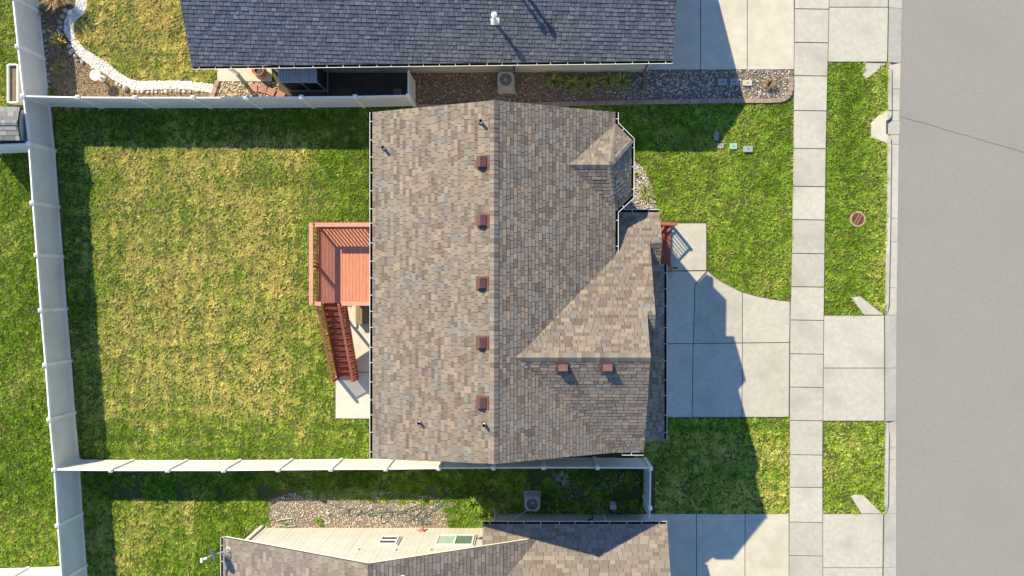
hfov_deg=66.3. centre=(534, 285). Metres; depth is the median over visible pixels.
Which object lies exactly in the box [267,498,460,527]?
gravel bed
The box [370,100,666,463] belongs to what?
house
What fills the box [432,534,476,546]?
window
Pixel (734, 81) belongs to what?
utility lid
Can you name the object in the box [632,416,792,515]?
side lawn
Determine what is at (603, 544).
house
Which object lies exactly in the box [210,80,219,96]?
border edging
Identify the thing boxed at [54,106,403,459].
back lawn
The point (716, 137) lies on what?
utility lid
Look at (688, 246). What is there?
front landing
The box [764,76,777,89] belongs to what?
ornamental grass
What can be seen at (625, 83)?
perennial plant
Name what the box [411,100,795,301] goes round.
front lawn
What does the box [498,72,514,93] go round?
air conditioner
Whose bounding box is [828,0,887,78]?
driveway apron
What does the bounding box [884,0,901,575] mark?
kerb
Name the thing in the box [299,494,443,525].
garden hose
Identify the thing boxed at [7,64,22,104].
planter box
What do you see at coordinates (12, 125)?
shed
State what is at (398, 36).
house
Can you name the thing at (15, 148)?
fence
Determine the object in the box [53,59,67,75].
grass clump
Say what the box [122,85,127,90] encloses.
boulder
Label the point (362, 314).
storage bench
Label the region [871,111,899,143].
storm inlet
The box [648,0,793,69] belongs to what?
driveway
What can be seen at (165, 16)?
corner lawn
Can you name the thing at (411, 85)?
fence
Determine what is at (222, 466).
fence
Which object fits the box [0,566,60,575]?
fence
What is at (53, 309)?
fence
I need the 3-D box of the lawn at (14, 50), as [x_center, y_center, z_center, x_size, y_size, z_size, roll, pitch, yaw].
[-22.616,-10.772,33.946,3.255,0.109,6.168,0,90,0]
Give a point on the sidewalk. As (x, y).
(811, 21)
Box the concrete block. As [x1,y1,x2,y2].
[352,306,356,326]
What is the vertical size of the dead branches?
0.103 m
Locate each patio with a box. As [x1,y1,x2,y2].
[217,65,271,81]
[335,307,369,418]
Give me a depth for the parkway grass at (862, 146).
33.98 m
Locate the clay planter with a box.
[252,65,266,77]
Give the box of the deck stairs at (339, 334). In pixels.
[316,303,358,381]
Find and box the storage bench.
[356,306,369,323]
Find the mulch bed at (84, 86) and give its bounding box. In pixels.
[39,0,210,96]
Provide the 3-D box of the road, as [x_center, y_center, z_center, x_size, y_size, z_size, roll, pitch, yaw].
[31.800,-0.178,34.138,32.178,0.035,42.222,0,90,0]
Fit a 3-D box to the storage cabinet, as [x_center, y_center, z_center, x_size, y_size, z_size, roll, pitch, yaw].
[-9.806,-8.838,33.157,1.679,1.657,0.900,0,90,0]
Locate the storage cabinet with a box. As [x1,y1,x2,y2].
[278,65,327,91]
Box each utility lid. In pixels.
[714,132,718,140]
[717,79,726,84]
[717,143,723,147]
[729,143,736,149]
[730,79,738,84]
[742,80,751,85]
[743,146,752,152]
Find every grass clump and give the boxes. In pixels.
[38,3,50,16]
[47,86,56,95]
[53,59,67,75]
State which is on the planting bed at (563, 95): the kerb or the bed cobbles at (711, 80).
the bed cobbles at (711, 80)
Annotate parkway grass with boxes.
[821,420,885,515]
[823,59,889,316]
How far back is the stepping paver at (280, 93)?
33.92 m
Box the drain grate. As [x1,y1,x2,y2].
[850,211,865,226]
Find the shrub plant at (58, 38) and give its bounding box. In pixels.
[47,29,67,44]
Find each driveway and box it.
[646,513,788,575]
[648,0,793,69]
[667,271,789,417]
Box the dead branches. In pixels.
[552,471,569,488]
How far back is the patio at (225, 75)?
33.97 m
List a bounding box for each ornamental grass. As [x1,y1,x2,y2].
[38,0,71,9]
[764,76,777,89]
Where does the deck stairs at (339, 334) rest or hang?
on the patio at (352, 400)
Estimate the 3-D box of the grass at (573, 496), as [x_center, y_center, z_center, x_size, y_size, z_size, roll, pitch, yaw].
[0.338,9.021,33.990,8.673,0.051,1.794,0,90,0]
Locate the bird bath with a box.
[90,70,105,81]
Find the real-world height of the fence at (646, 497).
1.910 m
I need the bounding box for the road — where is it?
[896,0,1023,575]
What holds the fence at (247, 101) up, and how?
on the lawn soil
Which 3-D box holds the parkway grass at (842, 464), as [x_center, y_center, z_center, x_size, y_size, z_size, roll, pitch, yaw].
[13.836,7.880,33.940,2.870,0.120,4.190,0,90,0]
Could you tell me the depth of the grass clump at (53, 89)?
33.85 m
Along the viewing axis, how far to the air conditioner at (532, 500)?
33.32 m
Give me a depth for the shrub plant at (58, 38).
33.62 m
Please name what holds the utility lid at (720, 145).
on the front lawn at (724, 135)
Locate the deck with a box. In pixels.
[309,222,369,305]
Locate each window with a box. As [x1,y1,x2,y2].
[375,536,401,545]
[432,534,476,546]
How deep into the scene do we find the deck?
31.60 m
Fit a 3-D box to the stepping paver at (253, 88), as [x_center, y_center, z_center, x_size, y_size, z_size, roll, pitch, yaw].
[-12.200,-8.556,33.950,0.340,0.060,0.300,0,90,0]
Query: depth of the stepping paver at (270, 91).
33.92 m
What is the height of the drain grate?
0.097 m
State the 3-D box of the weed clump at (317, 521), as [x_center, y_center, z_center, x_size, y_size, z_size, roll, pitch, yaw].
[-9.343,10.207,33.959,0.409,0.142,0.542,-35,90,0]
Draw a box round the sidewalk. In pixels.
[789,0,828,575]
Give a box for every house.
[180,0,676,90]
[221,501,670,575]
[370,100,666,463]
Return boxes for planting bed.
[413,70,792,103]
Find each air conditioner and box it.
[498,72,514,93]
[524,490,540,510]
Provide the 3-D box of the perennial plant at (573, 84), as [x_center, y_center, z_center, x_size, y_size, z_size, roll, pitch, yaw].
[1.630,-8.796,33.876,0.908,0.309,0.985,20,90,0]
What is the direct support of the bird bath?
on the mulch bed at (84, 86)
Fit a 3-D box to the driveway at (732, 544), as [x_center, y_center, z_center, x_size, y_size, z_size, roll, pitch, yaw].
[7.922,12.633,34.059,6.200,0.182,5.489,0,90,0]
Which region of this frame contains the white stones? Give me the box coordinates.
[63,0,214,92]
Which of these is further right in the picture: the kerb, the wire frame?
the kerb
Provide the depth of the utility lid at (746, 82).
33.90 m
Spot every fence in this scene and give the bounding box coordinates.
[0,143,27,154]
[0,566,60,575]
[12,0,87,575]
[25,93,415,108]
[56,456,652,472]
[408,70,414,100]
[642,469,651,517]
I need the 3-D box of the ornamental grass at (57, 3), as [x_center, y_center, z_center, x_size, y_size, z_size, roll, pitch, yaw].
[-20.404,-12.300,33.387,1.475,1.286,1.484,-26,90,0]
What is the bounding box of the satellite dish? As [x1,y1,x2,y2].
[200,547,229,563]
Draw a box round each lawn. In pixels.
[0,0,47,106]
[0,152,70,567]
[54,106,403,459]
[74,0,217,84]
[80,468,644,575]
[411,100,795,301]
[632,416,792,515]
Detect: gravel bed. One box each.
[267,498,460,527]
[279,73,412,96]
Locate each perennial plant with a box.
[545,71,563,88]
[562,73,580,93]
[580,74,599,95]
[597,71,617,88]
[614,70,632,89]
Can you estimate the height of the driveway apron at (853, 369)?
0.174 m
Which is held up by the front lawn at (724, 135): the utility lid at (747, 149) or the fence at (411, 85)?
the utility lid at (747, 149)
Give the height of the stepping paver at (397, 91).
0.060 m
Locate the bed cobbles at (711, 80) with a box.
[598,69,793,101]
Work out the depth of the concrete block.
33.87 m
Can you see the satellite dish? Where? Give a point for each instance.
(212, 555)
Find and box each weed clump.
[312,517,322,526]
[464,495,487,518]
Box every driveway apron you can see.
[823,297,883,420]
[823,495,882,575]
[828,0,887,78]
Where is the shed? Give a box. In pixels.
[0,107,26,143]
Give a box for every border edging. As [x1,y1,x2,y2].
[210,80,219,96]
[412,77,793,107]
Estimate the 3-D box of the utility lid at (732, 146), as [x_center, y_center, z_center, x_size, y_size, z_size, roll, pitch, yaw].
[8.600,-6.044,33.962,0.340,0.076,0.270,0,90,0]
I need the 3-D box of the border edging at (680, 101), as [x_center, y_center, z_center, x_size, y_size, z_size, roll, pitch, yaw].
[2.980,-7.920,33.965,16.565,0.119,1.054,-4,90,0]
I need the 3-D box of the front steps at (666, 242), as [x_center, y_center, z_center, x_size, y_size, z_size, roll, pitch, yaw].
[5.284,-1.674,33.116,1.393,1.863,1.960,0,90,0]
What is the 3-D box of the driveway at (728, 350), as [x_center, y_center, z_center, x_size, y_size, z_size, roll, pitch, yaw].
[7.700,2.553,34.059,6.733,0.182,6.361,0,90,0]
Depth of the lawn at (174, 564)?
33.97 m
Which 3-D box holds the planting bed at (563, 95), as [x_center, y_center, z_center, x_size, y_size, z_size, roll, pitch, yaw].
[2.944,-8.589,34.075,16.511,0.150,1.533,0,90,0]
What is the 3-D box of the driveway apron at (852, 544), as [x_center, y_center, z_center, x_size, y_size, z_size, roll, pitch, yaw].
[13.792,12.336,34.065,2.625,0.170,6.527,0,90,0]
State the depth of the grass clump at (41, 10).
33.83 m
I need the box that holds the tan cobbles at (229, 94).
[213,81,278,96]
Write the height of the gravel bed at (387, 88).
0.150 m
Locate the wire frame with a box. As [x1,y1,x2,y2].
[276,518,295,526]
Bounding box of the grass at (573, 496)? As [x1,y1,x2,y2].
[445,473,642,513]
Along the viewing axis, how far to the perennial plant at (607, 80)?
33.82 m
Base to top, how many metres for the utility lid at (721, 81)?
0.076 m
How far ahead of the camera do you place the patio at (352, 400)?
33.97 m
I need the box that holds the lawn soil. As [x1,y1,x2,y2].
[0,0,888,575]
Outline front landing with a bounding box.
[667,223,706,270]
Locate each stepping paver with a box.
[249,85,257,91]
[258,85,267,93]
[266,87,275,95]
[276,90,285,96]
[393,89,401,94]
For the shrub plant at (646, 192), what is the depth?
33.90 m
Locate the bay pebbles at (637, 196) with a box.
[623,163,656,208]
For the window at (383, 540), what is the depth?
32.06 m
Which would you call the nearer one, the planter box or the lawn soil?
the planter box
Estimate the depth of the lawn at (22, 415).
33.98 m
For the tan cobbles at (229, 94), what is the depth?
33.97 m
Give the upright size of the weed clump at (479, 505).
0.496 m
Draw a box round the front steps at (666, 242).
[660,222,677,269]
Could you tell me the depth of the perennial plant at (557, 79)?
33.81 m
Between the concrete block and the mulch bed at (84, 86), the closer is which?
the concrete block
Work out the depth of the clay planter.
33.59 m
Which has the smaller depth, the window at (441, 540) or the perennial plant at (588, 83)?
the window at (441, 540)

